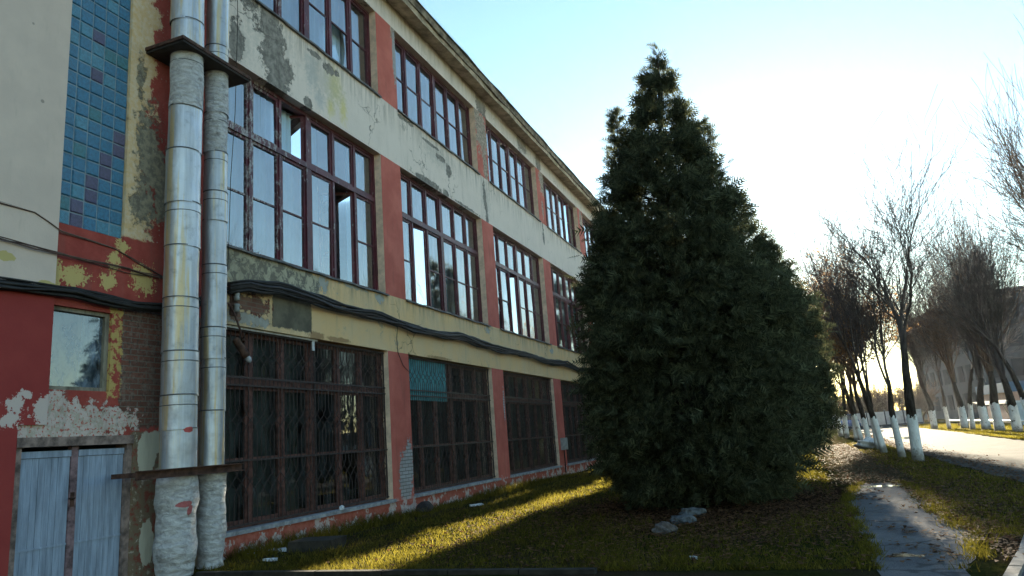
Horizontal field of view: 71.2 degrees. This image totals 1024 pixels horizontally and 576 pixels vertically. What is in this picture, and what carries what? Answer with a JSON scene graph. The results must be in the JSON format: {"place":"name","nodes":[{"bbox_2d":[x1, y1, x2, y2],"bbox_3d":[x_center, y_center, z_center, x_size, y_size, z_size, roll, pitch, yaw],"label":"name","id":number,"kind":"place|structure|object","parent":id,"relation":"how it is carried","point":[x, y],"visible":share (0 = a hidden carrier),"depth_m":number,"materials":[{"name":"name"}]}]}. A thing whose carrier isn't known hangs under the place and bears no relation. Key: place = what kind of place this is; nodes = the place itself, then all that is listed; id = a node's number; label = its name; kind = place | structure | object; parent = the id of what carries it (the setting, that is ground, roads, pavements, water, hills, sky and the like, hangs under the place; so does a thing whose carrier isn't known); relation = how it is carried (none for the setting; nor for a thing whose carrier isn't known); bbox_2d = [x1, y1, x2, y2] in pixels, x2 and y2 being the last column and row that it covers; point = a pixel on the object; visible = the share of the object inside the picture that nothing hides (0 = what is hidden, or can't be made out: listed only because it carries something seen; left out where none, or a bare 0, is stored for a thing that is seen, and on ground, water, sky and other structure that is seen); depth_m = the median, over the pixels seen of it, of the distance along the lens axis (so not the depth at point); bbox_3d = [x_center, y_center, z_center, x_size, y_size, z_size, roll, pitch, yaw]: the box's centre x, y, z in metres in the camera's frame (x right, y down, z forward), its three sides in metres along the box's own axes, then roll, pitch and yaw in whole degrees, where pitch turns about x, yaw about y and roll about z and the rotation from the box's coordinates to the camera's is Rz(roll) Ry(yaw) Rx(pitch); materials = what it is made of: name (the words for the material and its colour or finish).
{"place":"outdoors","nodes":[
{"label":"outdoors","id":0,"kind":"place"},
{"bbox_2d":[191,412,1023,575],"bbox_3d":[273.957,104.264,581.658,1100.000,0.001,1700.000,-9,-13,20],"label":"ground","id":1,"kind":"structure","parent":0,"point":[990,567],"depth_m":10.29,"materials":[{"name":"green plant"}]},
{"bbox_2d":[264,558,277,560],"bbox_3d":[-3.453,3.868,10.199,0.252,0.039,0.116,-6,-12,9],"label":"paper scrap","id":2,"kind":"object","parent":1,"relation":"on","point":[266,559],"visible":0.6,"depth_m":10.17,"materials":[{"name":"white paper"}]},
{"bbox_2d":[0,0,605,575],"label":"factory building","id":3,"kind":"structure","parent":1,"relation":"on","point":[398,160],"depth_m":13.72,"materials":[{"name":"paint"}]},
{"bbox_2d":[8,435,133,575],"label":"door","id":4,"kind":"structure","parent":3,"relation":"in","point":[70,518],"depth_m":8.64,"materials":[{"name":"wood"}]},
{"bbox_2d":[49,306,109,390],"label":"window","id":5,"kind":"structure","parent":3,"relation":"in","point":[79,350],"depth_m":9.07,"materials":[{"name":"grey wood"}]},
{"bbox_2d":[0,236,162,278],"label":"wall wire","id":6,"kind":"object","parent":3,"relation":"attached to","point":[70,256],"depth_m":9.11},
{"bbox_2d":[0,201,162,276],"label":"wall wire","id":7,"kind":"object","parent":3,"relation":"attached to","point":[77,236],"depth_m":9.13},
{"bbox_2d":[0,276,200,312],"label":"cable bundle","id":8,"kind":"object","parent":3,"relation":"attached to","point":[90,296],"visible":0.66,"depth_m":8.94,"materials":[{"name":"black rubber"}]},
{"bbox_2d":[111,463,244,480],"bbox_3d":[-4.524,2.478,9.628,0.729,0.110,1.820,-9,-13,20],"label":"pipe bracket","id":9,"kind":"object","parent":3,"relation":"attached to","point":[169,473],"visible":1,"depth_m":9.29,"materials":[{"name":"metal"}]},
{"bbox_2d":[152,0,204,575],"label":"insulated pipe","id":10,"kind":"object","parent":9,"relation":"on","point":[175,542],"visible":0.98,"depth_m":9.91,"materials":[{"name":"metal"}]},
{"bbox_2d":[145,35,250,87],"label":"pipe platform","id":11,"kind":"structure","parent":3,"relation":"attached to","point":[162,51],"depth_m":10.82,"materials":[{"name":"metal"}]},
{"bbox_2d":[196,0,229,569],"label":"insulated pipe","id":12,"kind":"object","parent":3,"relation":"attached to","point":[211,528],"visible":0.91,"depth_m":10.53,"materials":[{"name":"metal"}]},
{"bbox_2d":[227,0,237,271],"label":"lightning wire","id":13,"kind":"object","parent":3,"relation":"attached to","point":[233,134],"visible":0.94,"depth_m":12.01,"materials":[{"name":"metal"}]},
{"bbox_2d":[229,293,239,315],"bbox_3d":[-4.472,0.242,11.596,0.119,0.400,0.160,-9,-13,20],"label":"insulator pair","id":14,"kind":"object","parent":3,"relation":"attached to","point":[235,299],"visible":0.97,"depth_m":11.57,"materials":[{"name":"ceramic"}]},
{"bbox_2d":[228,303,251,362],"bbox_3d":[-4.340,0.724,11.497,0.284,0.975,0.337,-9,-13,20],"label":"wall lamp","id":15,"kind":"object","parent":3,"relation":"attached to","point":[245,354],"visible":1,"depth_m":11.37,"materials":[{"name":"metal"}]},
{"bbox_2d":[227,79,389,295],"bbox_3d":[-4.272,-1.853,14.413,0.947,3.436,5.130,-9,-13,20],"label":"window","id":16,"kind":"structure","parent":3,"relation":"in","point":[275,205],"depth_m":14.03,"materials":[{"name":"clear glass"}]},
{"bbox_2d":[225,325,396,537],"bbox_3d":[-3.720,2.588,13.363,0.490,3.255,5.070,-9,-13,20],"label":"window","id":17,"kind":"structure","parent":3,"relation":"in","point":[255,383],"depth_m":12.80,"materials":[{"name":"brown metal"}]},
{"bbox_2d":[254,0,381,97],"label":"window","id":18,"kind":"structure","parent":3,"relation":"in","point":[330,26],"depth_m":16.28,"materials":[{"name":"clear glass"}]},
{"bbox_2d":[227,279,588,372],"bbox_3d":[4.914,4.354,35.343,0.162,0.602,52.164,-9,-13,20],"label":"cable bundle","id":19,"kind":"object","parent":3,"relation":"attached to","point":[262,287],"visible":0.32,"depth_m":14.80,"materials":[{"name":"black rubber"}]},
{"bbox_2d":[395,39,480,174],"bbox_3d":[-2.264,-5.108,20.702,0.572,2.316,5.130,-9,-13,20],"label":"window","id":20,"kind":"structure","parent":3,"relation":"in","point":[440,119],"depth_m":20.70,"materials":[{"name":"clear glass"}]},
{"bbox_2d":[400,172,490,326],"bbox_3d":[-1.949,-0.883,19.807,0.576,3.436,5.130,-9,-13,20],"label":"window","id":21,"kind":"structure","parent":3,"relation":"in","point":[437,251],"depth_m":19.77,"materials":[{"name":"clear glass"}]},
{"bbox_2d":[408,356,500,497],"bbox_3d":[-1.569,3.584,18.821,0.490,3.255,5.070,-9,-13,20],"label":"window","id":22,"kind":"structure","parent":3,"relation":"in","point":[431,384],"depth_m":18.42,"materials":[{"name":"brown metal"}]},
{"bbox_2d":[486,125,541,221],"bbox_3d":[-0.115,-4.112,26.161,0.576,2.315,5.130,-9,-13,20],"label":"window","id":23,"kind":"structure","parent":3,"relation":"in","point":[504,174],"depth_m":26.25,"materials":[{"name":"clear glass"}]},
{"bbox_2d":[493,230,551,344],"bbox_3d":[0.058,0.135,25.317,0.886,3.435,5.130,-9,-13,20],"label":"window","id":24,"kind":"structure","parent":3,"relation":"in","point":[516,285],"depth_m":25.26,"materials":[{"name":"glass"}]},
{"bbox_2d":[503,371,561,477],"bbox_3d":[0.582,4.579,24.278,0.490,3.255,5.070,-9,-13,20],"label":"window","id":25,"kind":"structure","parent":3,"relation":"in","point":[518,402],"depth_m":24.14,"materials":[{"name":"brown metal"}]},
{"bbox_2d":[543,180,581,253],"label":"window","id":26,"kind":"structure","parent":3,"relation":"in","point":[557,213],"depth_m":31.90,"materials":[{"name":"clear glass"}]},
{"bbox_2d":[560,438,567,471],"bbox_3d":[1.993,6.223,26.666,0.179,1.260,0.400,-9,-13,20],"label":"meter box","id":27,"kind":"object","parent":3,"relation":"attached to","point":[564,443],"visible":0.94,"depth_m":26.59,"materials":[{"name":"grey metal"}]},
{"bbox_2d":[550,266,585,352],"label":"window","id":28,"kind":"structure","parent":3,"relation":"in","point":[563,294],"depth_m":30.60,"materials":[{"name":"glass"}]},
{"bbox_2d":[560,381,596,465],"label":"window","id":29,"kind":"structure","parent":3,"relation":"in","point":[569,403],"depth_m":29.14,"materials":[{"name":"black glass"}]},
{"bbox_2d":[582,217,593,255],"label":"window","id":30,"kind":"structure","parent":3,"relation":"in","point":[587,235],"depth_m":36.32,"materials":[{"name":"clear glass"}]},
{"bbox_2d":[287,535,346,552],"bbox_3d":[-3.020,3.993,11.092,0.740,0.200,0.566,-7,-12,12],"label":"concrete block","id":31,"kind":"object","parent":1,"relation":"on","point":[305,544],"depth_m":10.90,"materials":[{"name":"grey concrete"}]},
{"bbox_2d":[196,567,596,575],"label":"lawn kerb","id":32,"kind":"structure","parent":1,"relation":"on","point":[501,571],"depth_m":8.22,"materials":[{"name":"concrete"}]},
{"bbox_2d":[415,501,432,511],"bbox_3d":[-1.890,4.769,15.645,0.279,0.216,0.587,-9,-13,20],"label":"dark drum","id":33,"kind":"object","parent":1,"relation":"on","point":[423,505],"visible":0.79,"depth_m":15.52,"materials":[{"name":"metal"}]},
{"bbox_2d":[282,434,1023,568],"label":"fallen leaves","id":34,"kind":"object","parent":1,"relation":"on","point":[724,510],"visible":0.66,"depth_m":10.95,"materials":[{"name":"brown plant"}]},
{"bbox_2d":[651,521,677,534],"bbox_3d":[2.129,3.351,10.009,0.378,0.182,0.250,-5,-12,3],"label":"field stone","id":35,"kind":"object","parent":1,"relation":"on","point":[662,526],"visible":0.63,"depth_m":9.92,"materials":[{"name":"grey stone"}]},
{"bbox_2d":[669,513,696,524],"bbox_3d":[2.613,3.522,10.911,0.447,0.138,0.330,-9,-13,20],"label":"field stone","id":36,"kind":"object","parent":1,"relation":"on","point":[684,518],"visible":0.77,"depth_m":10.82,"materials":[{"name":"grey stone"}]},
{"bbox_2d":[678,507,706,516],"bbox_3d":[2.972,3.653,11.669,0.483,0.156,0.343,0,-13,-19],"label":"field stone","id":37,"kind":"object","parent":1,"relation":"on","point":[693,511],"visible":0.55,"depth_m":11.58,"materials":[{"name":"grey stone"}]},
{"bbox_2d":[562,41,836,513],"bbox_3d":[3.354,-0.535,14.451,5.262,9.845,5.002,-9,-13,20],"label":"conifer tree","id":38,"kind":"object","parent":1,"relation":"on","point":[660,439],"visible":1,"depth_m":12.91,"materials":[{"name":"green plant"}]},
{"bbox_2d":[689,187,849,459],"bbox_3d":[6.452,1.028,19.488,4.605,8.092,4.791,-9,-13,20],"label":"conifer tree","id":39,"kind":"object","parent":1,"relation":"on","point":[810,330],"visible":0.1,"depth_m":18.54,"materials":[{"name":"green plant"}]},
{"bbox_2d":[800,275,846,435],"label":"bare tree","id":40,"kind":"object","parent":1,"relation":"on","point":[840,433],"depth_m":49.53,"materials":[{"name":"brown plant"}]},
{"bbox_2d":[801,252,854,437],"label":"bare tree","id":41,"kind":"object","parent":1,"relation":"on","point":[846,430],"visible":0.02,"depth_m":46.24,"materials":[{"name":"brown plant"}]},
{"bbox_2d":[791,229,881,440],"bbox_3d":[16.753,2.134,36.727,5.470,11.661,5.331,-14,-15,39],"label":"bare tree","id":42,"kind":"object","parent":1,"relation":"on","point":[856,422],"visible":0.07,"depth_m":36.92,"materials":[{"name":"brown plant"}]},
{"bbox_2d":[778,167,905,452],"bbox_3d":[12.039,0.695,25.759,4.846,10.601,4.972,5,-15,-37],"label":"bare tree","id":43,"kind":"object","parent":1,"relation":"on","point":[878,434],"visible":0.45,"depth_m":25.94,"materials":[{"name":"brown plant"}]},
{"bbox_2d":[803,244,902,440],"bbox_3d":[19.394,2.746,40.559,5.820,11.657,5.415,-8,-12,16],"label":"bare tree","id":44,"kind":"object","parent":1,"relation":"on","point":[852,401],"visible":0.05,"depth_m":39.64,"materials":[{"name":"brown plant"}]},
{"bbox_2d":[816,213,891,448],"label":"bare tree","id":45,"kind":"object","parent":1,"relation":"on","point":[860,355],"visible":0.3,"depth_m":28.61,"materials":[{"name":"brown plant"}]},
{"bbox_2d":[838,382,876,413],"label":"bare shrub","id":46,"kind":"object","parent":1,"relation":"on","point":[855,403],"visible":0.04,"depth_m":78.52,"materials":[{"name":"brown plant"}]},
{"bbox_2d":[798,241,920,436],"bbox_3d":[16.366,2.190,34.233,4.900,10.546,5.266,-15,-16,40],"label":"bare tree","id":47,"kind":"object","parent":1,"relation":"on","point":[854,381],"visible":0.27,"depth_m":34.43,"materials":[{"name":"brown plant"}]},
{"bbox_2d":[853,437,874,448],"bbox_3d":[14.768,6.337,29.404,1.281,0.470,0.862,-4,-12,-2],"label":"rock","id":48,"kind":"object","parent":1,"relation":"on","point":[866,442],"visible":0.55,"depth_m":29.22,"materials":[{"name":"grey stone"}]},
{"bbox_2d":[838,386,898,413],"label":"bare shrub","id":49,"kind":"object","parent":1,"relation":"on","point":[863,402],"visible":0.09,"depth_m":80.15,"materials":[{"name":"brown plant"}]},
{"bbox_2d":[792,171,945,457],"bbox_3d":[11.893,0.688,23.503,4.463,9.701,3.274,2,-14,-28],"label":"bare tree","id":50,"kind":"object","parent":1,"relation":"on","point":[897,435],"visible":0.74,"depth_m":23.07,"materials":[{"name":"brown plant"}]},
{"bbox_2d":[832,409,923,428],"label":"panel fence","id":51,"kind":"object","parent":1,"relation":"on","point":[883,418],"visible":0.37,"depth_m":75.58,"materials":[{"name":"grey concrete"}]},
{"bbox_2d":[849,380,926,413],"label":"bare shrub","id":52,"kind":"object","parent":1,"relation":"on","point":[899,400],"visible":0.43,"depth_m":77.46,"materials":[{"name":"brown plant"}]},
{"bbox_2d":[796,84,987,460],"bbox_3d":[11.446,-0.321,21.004,5.561,10.702,5.919,-5,-12,3],"label":"bare tree","id":53,"kind":"object","parent":1,"relation":"on","point":[914,436],"visible":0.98,"depth_m":20.90,"materials":[{"name":"brown plant"}]},
{"bbox_2d":[858,374,939,423],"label":"bare shrub","id":54,"kind":"object","parent":1,"relation":"on","point":[924,408],"visible":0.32,"depth_m":78.83,"materials":[{"name":"brown plant"}]},
{"bbox_2d":[870,249,942,428],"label":"bare tree","id":55,"kind":"object","parent":1,"relation":"on","point":[917,364],"visible":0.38,"depth_m":50.27,"materials":[{"name":"brown plant"}]},
{"bbox_2d":[848,483,978,575],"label":"footpath","id":56,"kind":"structure","parent":1,"relation":"on","point":[914,566],"depth_m":8.30,"materials":[{"name":"concrete"}]},
{"bbox_2d":[862,485,898,487],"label":"puddle","id":57,"kind":"object","parent":56,"relation":"on","point":[881,485],"visible":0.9,"depth_m":14.10,"materials":[{"name":"clear liquid"}]},
{"bbox_2d":[885,553,923,556],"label":"puddle","id":58,"kind":"object","parent":56,"relation":"on","point":[901,555],"visible":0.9,"depth_m":7.20,"materials":[{"name":"clear liquid"}]},
{"bbox_2d":[881,222,968,428],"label":"bare tree","id":59,"kind":"object","parent":1,"relation":"on","point":[949,366],"visible":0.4,"depth_m":46.15,"materials":[{"name":"brown plant"}]},
{"bbox_2d":[904,282,953,428],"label":"bare tree","id":60,"kind":"object","parent":1,"relation":"on","point":[935,361],"visible":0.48,"depth_m":47.71,"materials":[{"name":"brown plant"}]},
{"bbox_2d":[880,161,1023,431],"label":"bare tree","id":61,"kind":"object","parent":1,"relation":"on","point":[998,422],"visible":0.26,"depth_m":37.77,"materials":[{"name":"brown plant"}]},
{"bbox_2d":[890,182,1023,410],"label":"bare tree","id":62,"kind":"object","parent":1,"relation":"on","point":[1020,391],"visible":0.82,"depth_m":35.84,"materials":[{"name":"brown plant"}]},
{"bbox_2d":[910,285,1023,419],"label":"grey block","id":63,"kind":"structure","parent":1,"relation":"on","point":[962,367],"depth_m":81.47,"materials":[{"name":"grey concrete"}]},
{"bbox_2d":[924,374,929,387],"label":"window","id":64,"kind":"structure","parent":63,"relation":"in","point":[927,380],"depth_m":94.01,"materials":[{"name":"grey glass"}]},
{"bbox_2d":[929,372,935,386],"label":"window","id":65,"kind":"structure","parent":63,"relation":"in","point":[931,374],"depth_m":91.88,"materials":[{"name":"grey glass"}]},
{"bbox_2d":[935,397,940,410],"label":"window","id":66,"kind":"structure","parent":63,"relation":"in","point":[938,408],"depth_m":91.12,"materials":[{"name":"grey glass"}]},
{"bbox_2d":[936,372,942,385],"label":"window","id":67,"kind":"structure","parent":63,"relation":"in","point":[936,372],"depth_m":89.14,"materials":[{"name":"grey glass"}]},
{"bbox_2d":[942,369,949,384],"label":"window","id":68,"kind":"structure","parent":63,"relation":"in","point":[945,373],"depth_m":87.16,"materials":[{"name":"grey glass"}]},
{"bbox_2d":[948,395,954,409],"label":"window","id":69,"kind":"structure","parent":63,"relation":"in","point":[950,398],"depth_m":86.52,"materials":[{"name":"grey glass"}]},
{"bbox_2d":[957,366,964,382],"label":"window","id":70,"kind":"structure","parent":63,"relation":"in","point":[960,370],"depth_m":82.44,"materials":[{"name":"grey glass"}]},
{"bbox_2d":[961,340,967,353],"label":"window","id":71,"kind":"structure","parent":63,"relation":"in","point":[963,351],"depth_m":80.59,"materials":[{"name":"grey glass"}]},
{"bbox_2d":[962,393,967,409],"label":"window","id":72,"kind":"structure","parent":63,"relation":"in","point":[964,395],"depth_m":82.07,"materials":[{"name":"grey glass"}]},
{"bbox_2d":[965,364,972,380],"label":"window","id":73,"kind":"structure","parent":63,"relation":"in","point":[967,367],"depth_m":80.33,"materials":[{"name":"grey glass"}]},
{"bbox_2d":[972,392,976,408],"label":"window","id":74,"kind":"structure","parent":63,"relation":"in","point":[974,398],"depth_m":79.51,"materials":[{"name":"grey glass"}]},
{"bbox_2d":[993,361,1001,377],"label":"window","id":75,"kind":"structure","parent":63,"relation":"in","point":[996,375],"depth_m":75.95,"materials":[{"name":"grey glass"}]},
{"bbox_2d":[1003,300,1017,316],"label":"window","id":76,"kind":"structure","parent":63,"relation":"in","point":[1005,300],"depth_m":76.11,"materials":[{"name":"grey glass"}]},
{"bbox_2d":[1005,328,1023,346],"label":"window","id":77,"kind":"structure","parent":63,"relation":"in","point":[1020,339],"depth_m":75.56,"materials":[{"name":"grey glass"}]},
{"bbox_2d":[1011,358,1023,375],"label":"window","id":78,"kind":"structure","parent":63,"relation":"in","point":[1017,363],"depth_m":75.08,"materials":[{"name":"grey glass"}]},
{"bbox_2d":[915,188,1020,429],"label":"bare tree","id":79,"kind":"object","parent":1,"relation":"on","point":[981,406],"visible":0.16,"depth_m":41.29,"materials":[{"name":"brown plant"}]},
{"bbox_2d":[918,165,1023,431],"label":"bare tree","id":80,"kind":"object","parent":1,"relation":"on","point":[1013,410],"visible":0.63,"depth_m":36.03,"materials":[{"name":"brown plant"}]},
{"bbox_2d":[920,1,1023,274],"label":"bare tree","id":81,"kind":"object","parent":1,"relation":"on","point":[1014,165],"visible":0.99,"depth_m":24.86,"materials":[{"name":"brown plant"}]},
{"bbox_2d":[924,221,1023,429],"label":"bare tree","id":82,"kind":"object","parent":1,"relation":"on","point":[970,411],"visible":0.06,"depth_m":42.62,"materials":[{"name":"brown plant"}]},
{"bbox_2d":[950,420,1023,425],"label":"steel rail","id":83,"kind":"object","parent":1,"relation":"on","point":[989,420],"visible":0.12,"depth_m":43.77,"materials":[{"name":"white metal"}]},
{"bbox_2d":[956,147,1023,266],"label":"bare tree","id":84,"kind":"object","parent":1,"relation":"on","point":[1016,237],"visible":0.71,"depth_m":27.41,"materials":[{"name":"brown plant"}]},
{"bbox_2d":[972,400,1008,416],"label":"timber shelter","id":85,"kind":"object","parent":1,"relation":"on","point":[1002,402],"visible":0.19,"depth_m":47.71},
{"bbox_2d":[975,381,1023,422],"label":"annex","id":86,"kind":"object","parent":1,"relation":"on","point":[1001,396],"visible":0.3,"depth_m":51.63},
{"bbox_2d":[1003,535,1023,575],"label":"kerb","id":87,"kind":"structure","parent":1,"relation":"on","point":[1015,567],"depth_m":6.24,"materials":[{"name":"concrete"}]},
{"bbox_2d":[418,0,1023,410],"label":"sky","id":88,"kind":"structure","parent":0,"point":[783,84],"materials":[{"name":"blue"}]},
{"bbox_2d":[851,425,1023,481],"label":"road","id":89,"kind":"structure","parent":0,"point":[1007,450],"depth_m":24.67,"materials":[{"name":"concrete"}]},
{"bbox_2d":[840,414,860,429],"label":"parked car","id":90,"kind":"object","parent":89,"relation":"on","point":[849,420],"visible":0.19,"depth_m":69.11,"materials":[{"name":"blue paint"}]},
{"bbox_2d":[1005,400,1023,424],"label":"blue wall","id":91,"kind":"structure","parent":0,"point":[1020,407],"depth_m":44.90,"materials":[{"name":"paint"}]}
]}

